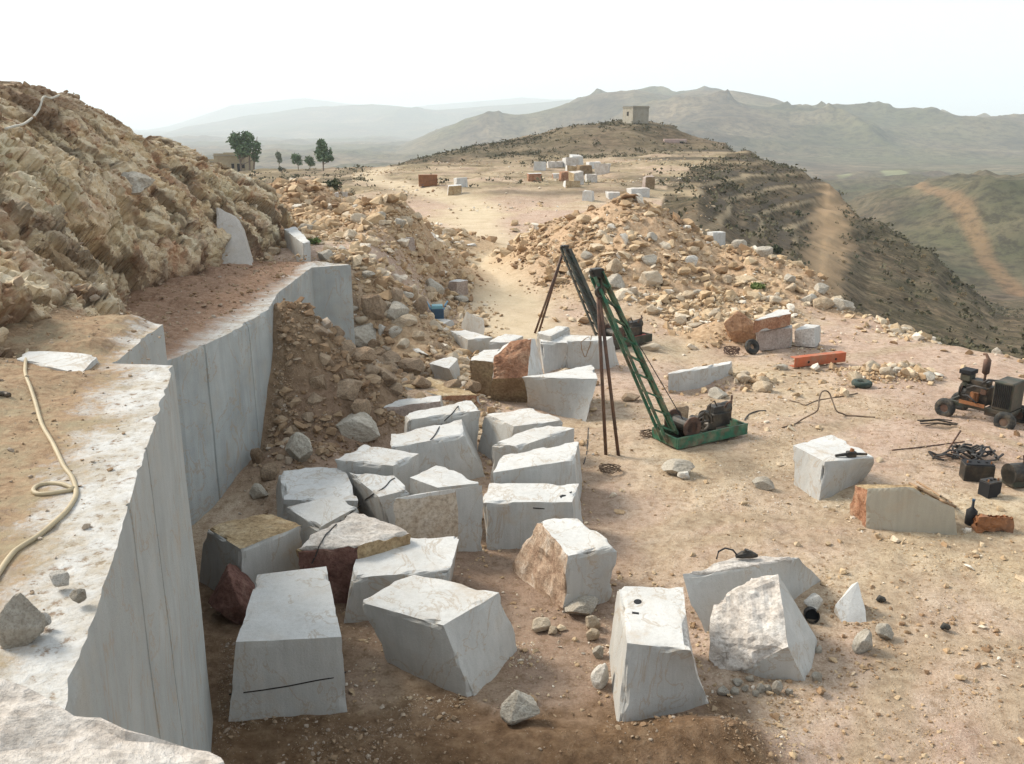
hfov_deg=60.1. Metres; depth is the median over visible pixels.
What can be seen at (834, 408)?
hose
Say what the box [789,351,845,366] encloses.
steel beam
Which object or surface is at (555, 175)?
marble block
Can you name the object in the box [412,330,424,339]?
rock
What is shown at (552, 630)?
rock
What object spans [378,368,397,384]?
rock
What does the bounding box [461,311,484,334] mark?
marble block
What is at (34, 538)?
hose
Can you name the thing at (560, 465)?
marble block
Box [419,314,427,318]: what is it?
rock
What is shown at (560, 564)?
marble block
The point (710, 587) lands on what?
marble block
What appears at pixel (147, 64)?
sky
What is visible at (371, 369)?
rock
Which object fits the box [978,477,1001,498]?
battery
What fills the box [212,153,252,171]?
stone house
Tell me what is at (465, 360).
rock
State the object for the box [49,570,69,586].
rock
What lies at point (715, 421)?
winch derrick
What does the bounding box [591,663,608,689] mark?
rock
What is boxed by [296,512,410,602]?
marble block
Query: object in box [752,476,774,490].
rock
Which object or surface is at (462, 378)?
rock
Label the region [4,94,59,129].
rope
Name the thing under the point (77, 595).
rock
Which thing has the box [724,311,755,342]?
rock
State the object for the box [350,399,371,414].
rock
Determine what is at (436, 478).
marble block
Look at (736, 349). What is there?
wire tangle
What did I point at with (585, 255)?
rock
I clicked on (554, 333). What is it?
marble block
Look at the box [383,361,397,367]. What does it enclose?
rock
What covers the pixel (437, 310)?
box machine
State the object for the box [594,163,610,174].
marble block
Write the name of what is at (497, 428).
marble block
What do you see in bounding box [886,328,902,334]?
rock
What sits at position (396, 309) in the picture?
rock
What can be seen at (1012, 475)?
pump
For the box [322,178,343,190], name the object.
shrub
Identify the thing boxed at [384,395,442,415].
marble block
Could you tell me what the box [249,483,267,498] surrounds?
rock
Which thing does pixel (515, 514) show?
marble block
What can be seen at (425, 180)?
storage container
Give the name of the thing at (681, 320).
rock
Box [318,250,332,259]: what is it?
rock
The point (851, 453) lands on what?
rock drill
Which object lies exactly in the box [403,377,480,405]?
marble block
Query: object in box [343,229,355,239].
rock
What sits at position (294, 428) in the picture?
rock
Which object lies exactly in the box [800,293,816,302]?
rock
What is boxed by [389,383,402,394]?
rock
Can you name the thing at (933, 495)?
stick
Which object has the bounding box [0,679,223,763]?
marble block
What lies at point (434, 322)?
rock
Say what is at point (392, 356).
rock
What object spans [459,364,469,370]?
rock
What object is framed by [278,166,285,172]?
shrub
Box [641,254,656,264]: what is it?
rock
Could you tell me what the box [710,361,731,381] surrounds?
marble block
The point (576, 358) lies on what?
marble block
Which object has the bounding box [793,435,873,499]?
marble block
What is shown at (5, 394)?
rod
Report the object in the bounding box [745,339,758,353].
tyre
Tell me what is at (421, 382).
rock
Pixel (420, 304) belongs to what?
rock
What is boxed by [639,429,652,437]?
wire tangle
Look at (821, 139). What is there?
mountains
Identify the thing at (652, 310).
rock
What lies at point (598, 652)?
rock
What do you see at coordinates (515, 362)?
marble block
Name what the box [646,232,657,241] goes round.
rock
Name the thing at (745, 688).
rock
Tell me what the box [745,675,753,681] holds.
rock
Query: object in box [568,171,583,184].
marble block
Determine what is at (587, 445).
cable
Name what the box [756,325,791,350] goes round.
marble block
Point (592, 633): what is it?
rock
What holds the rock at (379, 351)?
on the rubble
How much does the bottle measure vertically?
0.560 m
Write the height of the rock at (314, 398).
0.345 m
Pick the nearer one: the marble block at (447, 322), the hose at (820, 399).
the hose at (820, 399)
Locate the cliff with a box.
[0,81,300,357]
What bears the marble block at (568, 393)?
on the ground
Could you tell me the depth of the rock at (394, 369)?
27.55 m
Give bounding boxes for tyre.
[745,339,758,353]
[851,378,871,387]
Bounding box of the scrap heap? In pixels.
[928,430,1003,461]
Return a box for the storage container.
[418,174,437,186]
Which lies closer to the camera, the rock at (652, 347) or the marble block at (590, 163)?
the rock at (652, 347)
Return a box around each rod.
[0,391,10,397]
[892,441,964,450]
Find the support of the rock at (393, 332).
on the ground
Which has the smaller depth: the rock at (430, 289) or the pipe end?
the pipe end
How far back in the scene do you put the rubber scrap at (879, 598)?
15.37 m
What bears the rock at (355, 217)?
on the ground
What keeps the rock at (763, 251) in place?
on the rubble
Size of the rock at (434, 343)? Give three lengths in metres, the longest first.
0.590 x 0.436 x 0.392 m
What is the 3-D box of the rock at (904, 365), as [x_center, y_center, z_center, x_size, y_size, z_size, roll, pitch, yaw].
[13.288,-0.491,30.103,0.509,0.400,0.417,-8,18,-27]
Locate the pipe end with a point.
(809, 612)
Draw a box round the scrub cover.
[237,118,1023,358]
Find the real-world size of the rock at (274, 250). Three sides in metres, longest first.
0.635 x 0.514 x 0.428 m
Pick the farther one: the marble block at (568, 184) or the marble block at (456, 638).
the marble block at (568, 184)
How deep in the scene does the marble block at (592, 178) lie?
114.49 m
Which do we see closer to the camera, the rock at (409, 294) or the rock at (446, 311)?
the rock at (409, 294)
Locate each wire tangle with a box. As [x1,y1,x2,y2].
[598,463,621,473]
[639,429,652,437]
[723,346,739,355]
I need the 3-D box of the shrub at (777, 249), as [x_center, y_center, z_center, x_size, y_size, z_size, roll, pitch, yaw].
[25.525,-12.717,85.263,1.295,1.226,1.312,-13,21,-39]
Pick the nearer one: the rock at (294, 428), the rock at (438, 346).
the rock at (294, 428)
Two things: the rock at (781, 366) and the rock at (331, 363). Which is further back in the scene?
the rock at (781, 366)
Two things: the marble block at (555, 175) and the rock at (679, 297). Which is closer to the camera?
the rock at (679, 297)
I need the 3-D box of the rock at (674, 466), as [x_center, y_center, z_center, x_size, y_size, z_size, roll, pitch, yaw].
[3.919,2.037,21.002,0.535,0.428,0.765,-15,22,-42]
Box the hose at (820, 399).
[789,393,857,405]
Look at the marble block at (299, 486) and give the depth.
18.50 m
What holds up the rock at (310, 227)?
on the ground
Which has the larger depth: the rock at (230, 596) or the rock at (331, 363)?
the rock at (331, 363)
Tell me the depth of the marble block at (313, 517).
17.00 m
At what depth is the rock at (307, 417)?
21.81 m
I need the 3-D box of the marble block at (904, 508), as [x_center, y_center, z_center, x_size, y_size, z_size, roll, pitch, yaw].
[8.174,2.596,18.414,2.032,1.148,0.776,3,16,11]
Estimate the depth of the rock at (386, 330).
31.33 m
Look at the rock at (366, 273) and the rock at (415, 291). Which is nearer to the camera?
the rock at (366, 273)
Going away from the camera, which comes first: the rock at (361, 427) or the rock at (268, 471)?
the rock at (268, 471)
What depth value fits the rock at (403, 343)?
30.74 m
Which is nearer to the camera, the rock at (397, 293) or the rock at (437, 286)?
the rock at (397, 293)
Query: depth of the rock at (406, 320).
31.70 m
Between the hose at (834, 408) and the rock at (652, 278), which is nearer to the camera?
the hose at (834, 408)
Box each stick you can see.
[908,482,956,507]
[916,481,952,502]
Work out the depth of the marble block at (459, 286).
41.92 m
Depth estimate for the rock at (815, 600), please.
15.10 m
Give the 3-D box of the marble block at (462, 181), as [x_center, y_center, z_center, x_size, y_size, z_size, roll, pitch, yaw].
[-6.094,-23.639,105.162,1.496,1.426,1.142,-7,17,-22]
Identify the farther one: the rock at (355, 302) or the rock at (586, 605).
the rock at (355, 302)
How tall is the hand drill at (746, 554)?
0.193 m
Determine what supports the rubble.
on the ground
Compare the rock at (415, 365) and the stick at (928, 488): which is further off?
the rock at (415, 365)
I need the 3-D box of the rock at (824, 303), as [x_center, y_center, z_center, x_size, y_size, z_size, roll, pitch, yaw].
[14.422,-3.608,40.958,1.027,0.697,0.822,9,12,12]
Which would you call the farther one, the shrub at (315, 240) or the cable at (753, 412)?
the shrub at (315, 240)
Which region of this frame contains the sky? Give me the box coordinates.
[0,0,1023,129]
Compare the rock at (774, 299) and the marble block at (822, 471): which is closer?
the marble block at (822, 471)
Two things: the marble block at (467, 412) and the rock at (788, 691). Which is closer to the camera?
the rock at (788, 691)
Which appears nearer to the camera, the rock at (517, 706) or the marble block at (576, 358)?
the rock at (517, 706)
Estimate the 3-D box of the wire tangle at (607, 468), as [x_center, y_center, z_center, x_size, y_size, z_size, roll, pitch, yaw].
[2.337,2.074,21.117,0.561,0.156,0.340,0,16,0]
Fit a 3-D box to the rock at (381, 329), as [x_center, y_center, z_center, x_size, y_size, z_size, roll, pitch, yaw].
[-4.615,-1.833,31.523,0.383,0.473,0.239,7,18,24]
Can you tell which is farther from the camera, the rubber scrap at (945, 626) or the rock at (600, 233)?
the rock at (600, 233)
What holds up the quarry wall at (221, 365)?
on the ground
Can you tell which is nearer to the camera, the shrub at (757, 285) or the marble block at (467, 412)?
the marble block at (467, 412)
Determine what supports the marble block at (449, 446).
on the ground
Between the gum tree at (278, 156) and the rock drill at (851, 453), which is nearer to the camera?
the rock drill at (851, 453)
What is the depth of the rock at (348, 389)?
22.34 m
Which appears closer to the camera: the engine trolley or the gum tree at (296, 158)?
the engine trolley
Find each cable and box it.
[311,477,394,563]
[430,400,464,439]
[583,427,588,463]
[744,410,765,420]
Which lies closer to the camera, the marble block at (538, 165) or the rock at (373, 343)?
the rock at (373, 343)
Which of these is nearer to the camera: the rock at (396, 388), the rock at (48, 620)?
the rock at (48, 620)
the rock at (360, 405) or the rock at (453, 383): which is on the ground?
the rock at (453, 383)
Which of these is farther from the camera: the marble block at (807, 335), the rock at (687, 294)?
the rock at (687, 294)
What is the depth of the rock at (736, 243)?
47.59 m
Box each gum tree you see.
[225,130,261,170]
[275,150,282,165]
[290,153,302,170]
[303,155,315,166]
[313,138,333,170]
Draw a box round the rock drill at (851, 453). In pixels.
[835,448,866,457]
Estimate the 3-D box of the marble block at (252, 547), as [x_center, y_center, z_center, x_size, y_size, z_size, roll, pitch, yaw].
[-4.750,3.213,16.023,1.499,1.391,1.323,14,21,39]
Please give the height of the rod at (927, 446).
0.123 m
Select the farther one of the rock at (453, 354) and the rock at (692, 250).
the rock at (692, 250)
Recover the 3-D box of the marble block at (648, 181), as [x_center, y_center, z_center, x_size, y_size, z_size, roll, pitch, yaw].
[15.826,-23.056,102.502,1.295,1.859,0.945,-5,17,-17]
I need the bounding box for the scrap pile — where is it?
[917,419,957,425]
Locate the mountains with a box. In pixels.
[132,86,1023,177]
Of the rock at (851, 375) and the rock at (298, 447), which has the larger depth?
the rock at (851, 375)
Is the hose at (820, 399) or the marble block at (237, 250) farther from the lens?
the marble block at (237, 250)
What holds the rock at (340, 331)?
on the ground
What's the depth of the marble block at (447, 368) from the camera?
28.92 m
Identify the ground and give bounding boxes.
[192,120,1023,763]
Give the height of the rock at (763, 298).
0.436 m
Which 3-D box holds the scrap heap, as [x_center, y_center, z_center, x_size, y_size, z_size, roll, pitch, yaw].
[11.212,1.597,21.961,1.843,0.704,0.942,-2,16,-5]
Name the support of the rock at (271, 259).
on the ground
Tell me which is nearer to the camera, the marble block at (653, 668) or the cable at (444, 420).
the marble block at (653, 668)
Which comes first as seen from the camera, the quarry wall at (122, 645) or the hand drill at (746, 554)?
the quarry wall at (122, 645)
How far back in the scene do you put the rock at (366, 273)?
32.38 m
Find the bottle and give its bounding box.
[964,499,977,525]
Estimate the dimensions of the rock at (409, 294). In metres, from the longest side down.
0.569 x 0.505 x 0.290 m
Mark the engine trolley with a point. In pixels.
(1003, 398)
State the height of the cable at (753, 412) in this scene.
0.081 m
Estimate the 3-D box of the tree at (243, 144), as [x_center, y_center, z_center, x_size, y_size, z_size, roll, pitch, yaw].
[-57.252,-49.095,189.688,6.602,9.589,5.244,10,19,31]
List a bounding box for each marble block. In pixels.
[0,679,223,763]
[17,351,98,371]
[199,514,301,589]
[216,208,252,264]
[228,566,346,721]
[276,467,357,520]
[284,227,310,261]
[287,496,358,545]
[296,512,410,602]
[335,444,418,495]
[344,536,458,622]
[349,472,409,524]
[363,575,516,696]
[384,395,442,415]
[390,419,484,479]
[393,485,482,551]
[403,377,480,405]
[404,400,479,449]
[406,237,415,250]
[410,465,481,523]
[413,348,428,355]
[429,356,459,380]
[438,319,454,325]
[447,184,461,194]
[448,279,467,294]
[450,330,491,352]
[454,177,467,186]
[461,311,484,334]
[470,349,499,396]
[478,408,562,460]
[483,483,582,549]
[489,334,522,349]
[491,339,542,401]
[491,426,573,482]
[493,442,581,498]
[511,518,616,610]
[522,365,597,421]
[527,173,541,181]
[533,161,545,170]
[536,326,569,365]
[539,336,567,373]
[547,161,562,167]
[552,173,558,178]
[559,171,568,180]
[562,157,578,166]
[562,335,618,368]
[563,181,579,187]
[565,165,576,170]
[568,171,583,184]
[569,154,582,164]
[576,165,592,174]
[582,190,593,201]
[585,174,596,182]
[586,161,600,168]
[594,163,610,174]
[605,191,619,198]
[609,586,708,721]
[626,187,649,197]
[642,175,654,188]
[668,364,712,391]
[683,556,820,632]
[707,231,725,245]
[709,574,816,680]
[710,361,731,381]
[753,309,790,332]
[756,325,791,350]
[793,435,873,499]
[794,324,820,346]
[834,582,865,622]
[850,484,956,534]
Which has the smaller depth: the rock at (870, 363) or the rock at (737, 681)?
the rock at (737, 681)
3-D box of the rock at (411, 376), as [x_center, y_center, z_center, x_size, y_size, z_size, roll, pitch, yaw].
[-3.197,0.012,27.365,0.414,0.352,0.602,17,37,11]
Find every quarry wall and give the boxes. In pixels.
[0,308,212,751]
[126,261,354,524]
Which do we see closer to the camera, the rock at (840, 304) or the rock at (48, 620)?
the rock at (48, 620)
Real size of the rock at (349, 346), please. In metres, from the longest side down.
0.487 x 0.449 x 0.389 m
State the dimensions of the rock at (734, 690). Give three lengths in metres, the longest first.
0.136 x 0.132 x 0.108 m
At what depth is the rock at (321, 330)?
22.74 m
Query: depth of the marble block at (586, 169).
145.67 m
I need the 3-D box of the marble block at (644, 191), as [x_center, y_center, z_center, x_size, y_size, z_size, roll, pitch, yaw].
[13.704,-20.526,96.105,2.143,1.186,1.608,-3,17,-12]
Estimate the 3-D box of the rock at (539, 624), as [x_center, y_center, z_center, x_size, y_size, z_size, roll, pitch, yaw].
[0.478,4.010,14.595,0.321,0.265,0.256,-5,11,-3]
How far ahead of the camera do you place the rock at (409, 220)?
42.60 m
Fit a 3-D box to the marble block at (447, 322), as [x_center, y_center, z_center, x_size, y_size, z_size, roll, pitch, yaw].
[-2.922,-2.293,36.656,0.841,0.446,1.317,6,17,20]
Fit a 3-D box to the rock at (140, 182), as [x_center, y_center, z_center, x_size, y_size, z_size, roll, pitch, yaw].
[-11.037,-5.399,25.003,1.840,1.077,1.432,0,16,0]
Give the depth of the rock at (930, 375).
29.09 m
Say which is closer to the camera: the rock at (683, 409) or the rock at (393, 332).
the rock at (683, 409)
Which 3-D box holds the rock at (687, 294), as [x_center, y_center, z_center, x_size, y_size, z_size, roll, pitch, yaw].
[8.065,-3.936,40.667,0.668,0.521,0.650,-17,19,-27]
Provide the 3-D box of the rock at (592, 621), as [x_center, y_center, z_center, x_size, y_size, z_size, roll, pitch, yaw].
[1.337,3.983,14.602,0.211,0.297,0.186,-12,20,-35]
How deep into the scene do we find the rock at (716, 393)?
27.34 m
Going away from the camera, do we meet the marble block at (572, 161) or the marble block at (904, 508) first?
the marble block at (904, 508)
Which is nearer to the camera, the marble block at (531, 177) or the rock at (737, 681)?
the rock at (737, 681)
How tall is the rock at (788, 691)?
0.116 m
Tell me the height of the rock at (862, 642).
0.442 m
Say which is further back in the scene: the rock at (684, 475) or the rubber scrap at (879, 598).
the rock at (684, 475)
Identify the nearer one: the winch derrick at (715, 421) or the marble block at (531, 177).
the winch derrick at (715, 421)
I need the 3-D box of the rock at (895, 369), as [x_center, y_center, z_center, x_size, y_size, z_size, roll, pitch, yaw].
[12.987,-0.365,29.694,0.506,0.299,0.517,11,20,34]
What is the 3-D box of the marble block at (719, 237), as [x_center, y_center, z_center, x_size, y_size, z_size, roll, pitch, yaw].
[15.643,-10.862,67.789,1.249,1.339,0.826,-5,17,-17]
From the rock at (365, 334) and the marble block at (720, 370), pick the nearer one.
the marble block at (720, 370)
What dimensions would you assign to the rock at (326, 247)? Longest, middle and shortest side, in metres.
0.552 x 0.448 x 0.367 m
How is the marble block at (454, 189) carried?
on the ground
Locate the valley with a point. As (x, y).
(969, 228)
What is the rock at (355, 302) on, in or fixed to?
on the ground
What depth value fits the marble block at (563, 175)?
117.39 m
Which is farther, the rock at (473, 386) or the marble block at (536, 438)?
the rock at (473, 386)
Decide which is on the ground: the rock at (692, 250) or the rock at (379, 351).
the rock at (692, 250)
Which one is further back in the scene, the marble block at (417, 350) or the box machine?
the box machine
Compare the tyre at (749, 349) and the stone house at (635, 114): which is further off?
the stone house at (635, 114)
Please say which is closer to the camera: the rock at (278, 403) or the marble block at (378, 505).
the marble block at (378, 505)
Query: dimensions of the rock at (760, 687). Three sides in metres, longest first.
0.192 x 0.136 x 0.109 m
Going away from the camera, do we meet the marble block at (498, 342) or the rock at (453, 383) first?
the rock at (453, 383)
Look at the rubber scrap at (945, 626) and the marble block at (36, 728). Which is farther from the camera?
the rubber scrap at (945, 626)
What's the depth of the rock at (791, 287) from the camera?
41.89 m
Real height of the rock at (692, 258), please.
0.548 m
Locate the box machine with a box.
[427,301,447,318]
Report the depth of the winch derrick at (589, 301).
33.95 m
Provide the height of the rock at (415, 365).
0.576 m
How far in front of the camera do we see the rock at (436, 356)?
30.32 m
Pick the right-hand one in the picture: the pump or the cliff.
the pump
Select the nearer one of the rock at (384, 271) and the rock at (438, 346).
the rock at (438, 346)
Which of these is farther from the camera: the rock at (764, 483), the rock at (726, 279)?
the rock at (726, 279)
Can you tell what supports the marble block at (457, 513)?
on the ground
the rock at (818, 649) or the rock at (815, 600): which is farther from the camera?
the rock at (815, 600)
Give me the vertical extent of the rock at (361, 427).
0.822 m
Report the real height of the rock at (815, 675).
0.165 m
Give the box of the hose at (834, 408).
[781,390,874,427]
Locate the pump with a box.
[1001,455,1023,487]
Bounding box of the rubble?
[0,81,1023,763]
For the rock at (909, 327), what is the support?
on the rubble
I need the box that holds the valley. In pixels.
[384,166,1023,300]
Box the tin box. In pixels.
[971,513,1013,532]
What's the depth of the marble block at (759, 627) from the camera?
13.44 m
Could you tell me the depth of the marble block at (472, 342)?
32.03 m
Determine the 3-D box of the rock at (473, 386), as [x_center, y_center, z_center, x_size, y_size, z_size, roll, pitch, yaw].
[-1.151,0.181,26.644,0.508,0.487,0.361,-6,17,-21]
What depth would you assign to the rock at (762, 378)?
28.81 m
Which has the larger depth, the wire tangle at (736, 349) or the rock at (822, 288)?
the rock at (822, 288)
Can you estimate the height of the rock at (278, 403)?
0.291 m
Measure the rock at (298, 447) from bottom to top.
0.838 m
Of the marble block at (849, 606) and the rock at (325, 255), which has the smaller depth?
the marble block at (849, 606)
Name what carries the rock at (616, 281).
on the ground
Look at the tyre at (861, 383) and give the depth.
28.33 m
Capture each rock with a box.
[0,593,45,648]
[43,612,51,625]
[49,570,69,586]
[69,588,86,602]
[121,171,155,194]
[208,563,254,624]
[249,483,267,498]
[250,448,264,463]
[260,463,277,480]
[263,252,273,261]
[267,247,280,254]
[273,399,284,407]
[285,425,298,437]
[285,432,312,462]
[298,223,312,229]
[301,412,313,423]
[308,392,322,404]
[309,374,326,389]
[312,324,328,336]
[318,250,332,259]
[322,358,334,366]
[323,245,334,250]
[333,326,344,336]
[336,378,362,401]
[336,412,379,442]
[340,340,355,356]
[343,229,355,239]
[350,213,366,222]
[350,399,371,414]
[352,293,358,314]
[352,346,376,363]
[354,323,375,346]
[355,316,367,323]
[361,294,387,319]
[362,270,374,277]
[363,363,378,373]
[368,339,379,347]
[375,348,385,355]
[376,267,386,274]
[378,324,384,335]
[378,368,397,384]
[382,350,400,365]
[383,325,396,335]
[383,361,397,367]
[386,301,409,319]
[388,326,402,337]
[388,364,397,372]
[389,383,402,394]
[391,287,403,302]
[391,314,416,327]
[394,218,406,226]
[396,338,409,347]
[398,357,423,375]
[400,216,413,225]
[403,291,413,297]
[407,374,415,379]
[411,284,417,300]
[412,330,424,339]
[412,375,431,388]
[413,296,427,313]
[414,212,422,219]
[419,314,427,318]
[425,286,436,291]
[426,278,444,294]
[429,319,442,330]
[430,341,444,347]
[433,354,446,358]
[436,344,448,351]
[443,379,461,387]
[444,307,448,317]
[446,352,458,359]
[454,295,468,302]
[457,375,468,381]
[458,356,469,364]
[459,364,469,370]
[465,379,480,393]
[500,690,539,724]
[531,617,550,632]
[548,626,556,634]
[565,595,599,615]
[580,251,592,258]
[585,615,600,629]
[586,628,599,640]
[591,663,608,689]
[592,645,603,658]
[596,230,606,237]
[606,258,623,273]
[607,273,624,288]
[621,393,639,400]
[638,270,662,285]
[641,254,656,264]
[641,343,661,350]
[645,305,659,314]
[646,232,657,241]
[661,458,694,475]
[671,315,686,324]
[673,404,688,418]
[676,295,684,300]
[677,471,689,479]
[682,290,695,298]
[685,255,697,265]
[688,246,699,254]
[688,322,702,327]
[708,308,720,316]
[708,387,727,398]
[717,685,728,695]
[721,275,732,283]
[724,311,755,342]
[730,687,738,694]
[731,239,746,248]
[732,678,742,685]
[736,373,750,382]
[741,685,748,691]
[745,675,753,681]
[752,381,772,392]
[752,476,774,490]
[752,690,759,696]
[755,246,772,256]
[756,683,765,692]
[757,376,768,381]
[759,294,766,301]
[764,684,771,692]
[769,295,781,303]
[771,680,782,694]
[773,364,787,369]
[784,274,795,282]
[785,283,796,291]
[785,688,792,694]
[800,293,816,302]
[803,593,822,610]
[811,671,821,681]
[812,297,834,309]
[814,283,829,294]
[815,645,821,652]
[832,298,853,310]
[847,371,862,381]
[851,628,872,653]
[866,360,880,371]
[875,623,893,639]
[879,366,893,375]
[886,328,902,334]
[892,366,901,373]
[897,361,908,367]
[901,324,912,330]
[923,371,934,381]
[991,347,1002,353]
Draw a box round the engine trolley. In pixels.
[934,353,1023,429]
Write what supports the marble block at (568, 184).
on the ground
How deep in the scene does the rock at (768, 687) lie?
12.92 m
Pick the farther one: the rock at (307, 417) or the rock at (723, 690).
the rock at (307, 417)
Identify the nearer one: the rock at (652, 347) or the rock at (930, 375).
the rock at (930, 375)
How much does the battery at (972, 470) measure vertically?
0.480 m
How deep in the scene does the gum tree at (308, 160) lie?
182.25 m
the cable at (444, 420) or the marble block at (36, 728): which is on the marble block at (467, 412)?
the cable at (444, 420)
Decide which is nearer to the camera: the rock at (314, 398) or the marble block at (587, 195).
the rock at (314, 398)
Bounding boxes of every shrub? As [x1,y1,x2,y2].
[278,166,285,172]
[307,237,320,244]
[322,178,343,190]
[747,281,766,289]
[772,244,783,253]
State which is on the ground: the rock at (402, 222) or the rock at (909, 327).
the rock at (402, 222)
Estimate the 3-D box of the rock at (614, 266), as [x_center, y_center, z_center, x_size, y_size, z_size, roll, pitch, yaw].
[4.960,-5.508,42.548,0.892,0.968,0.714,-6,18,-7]
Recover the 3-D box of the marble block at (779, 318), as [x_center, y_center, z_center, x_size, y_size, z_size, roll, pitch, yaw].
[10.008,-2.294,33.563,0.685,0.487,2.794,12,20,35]
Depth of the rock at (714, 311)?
37.98 m
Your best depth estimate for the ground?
19.93 m
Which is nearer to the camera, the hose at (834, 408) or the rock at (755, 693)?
the rock at (755, 693)
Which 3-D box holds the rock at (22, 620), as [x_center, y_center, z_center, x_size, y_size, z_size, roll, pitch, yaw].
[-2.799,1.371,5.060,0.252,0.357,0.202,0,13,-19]
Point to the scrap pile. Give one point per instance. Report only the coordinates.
(942, 420)
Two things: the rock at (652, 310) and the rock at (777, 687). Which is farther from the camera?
the rock at (652, 310)
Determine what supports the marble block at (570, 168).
on the ground
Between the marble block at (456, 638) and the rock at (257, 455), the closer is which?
the marble block at (456, 638)
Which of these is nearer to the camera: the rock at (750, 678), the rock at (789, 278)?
the rock at (750, 678)
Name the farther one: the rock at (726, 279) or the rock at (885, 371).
the rock at (726, 279)
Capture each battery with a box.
[959,459,995,481]
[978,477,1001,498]
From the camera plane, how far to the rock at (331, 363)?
22.54 m
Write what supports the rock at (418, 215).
on the rubble
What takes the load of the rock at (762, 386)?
on the ground
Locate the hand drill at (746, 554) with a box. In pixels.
[716,547,757,558]
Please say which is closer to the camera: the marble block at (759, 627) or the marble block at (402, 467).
the marble block at (759, 627)
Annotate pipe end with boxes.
[803,606,819,623]
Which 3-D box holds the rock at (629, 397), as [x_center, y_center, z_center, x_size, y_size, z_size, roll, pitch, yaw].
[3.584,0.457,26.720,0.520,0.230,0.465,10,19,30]
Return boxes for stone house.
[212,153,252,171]
[622,106,649,123]
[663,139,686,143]
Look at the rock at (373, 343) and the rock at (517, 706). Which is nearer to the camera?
the rock at (517, 706)
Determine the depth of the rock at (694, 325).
36.39 m
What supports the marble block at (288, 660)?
on the ground
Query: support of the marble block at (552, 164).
on the ground
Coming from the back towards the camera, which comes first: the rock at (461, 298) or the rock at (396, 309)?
the rock at (461, 298)
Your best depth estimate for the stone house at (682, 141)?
205.54 m
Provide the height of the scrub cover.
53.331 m
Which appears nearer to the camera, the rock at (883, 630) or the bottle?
the rock at (883, 630)
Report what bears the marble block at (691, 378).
on the ground
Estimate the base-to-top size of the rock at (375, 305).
1.162 m
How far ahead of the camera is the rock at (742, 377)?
28.65 m
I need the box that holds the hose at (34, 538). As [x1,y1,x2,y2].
[0,348,78,575]
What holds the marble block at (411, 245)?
on the rubble
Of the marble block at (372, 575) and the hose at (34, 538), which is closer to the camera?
the hose at (34, 538)
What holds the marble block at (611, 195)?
on the ground
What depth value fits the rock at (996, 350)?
33.98 m
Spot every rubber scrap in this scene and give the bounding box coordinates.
[876,595,885,601]
[940,622,950,629]
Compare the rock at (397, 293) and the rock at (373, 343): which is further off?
the rock at (397, 293)
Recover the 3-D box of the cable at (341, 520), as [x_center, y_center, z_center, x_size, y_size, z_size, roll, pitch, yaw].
[-2.943,2.715,16.997,0.823,1.035,3.852,1,16,2]
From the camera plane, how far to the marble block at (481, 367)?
26.91 m
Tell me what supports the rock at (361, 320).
on the rock at (365, 334)
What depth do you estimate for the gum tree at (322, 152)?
179.68 m
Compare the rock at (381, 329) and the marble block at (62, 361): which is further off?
the rock at (381, 329)
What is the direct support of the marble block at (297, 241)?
on the ground
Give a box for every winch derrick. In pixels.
[534,245,651,348]
[589,267,747,455]

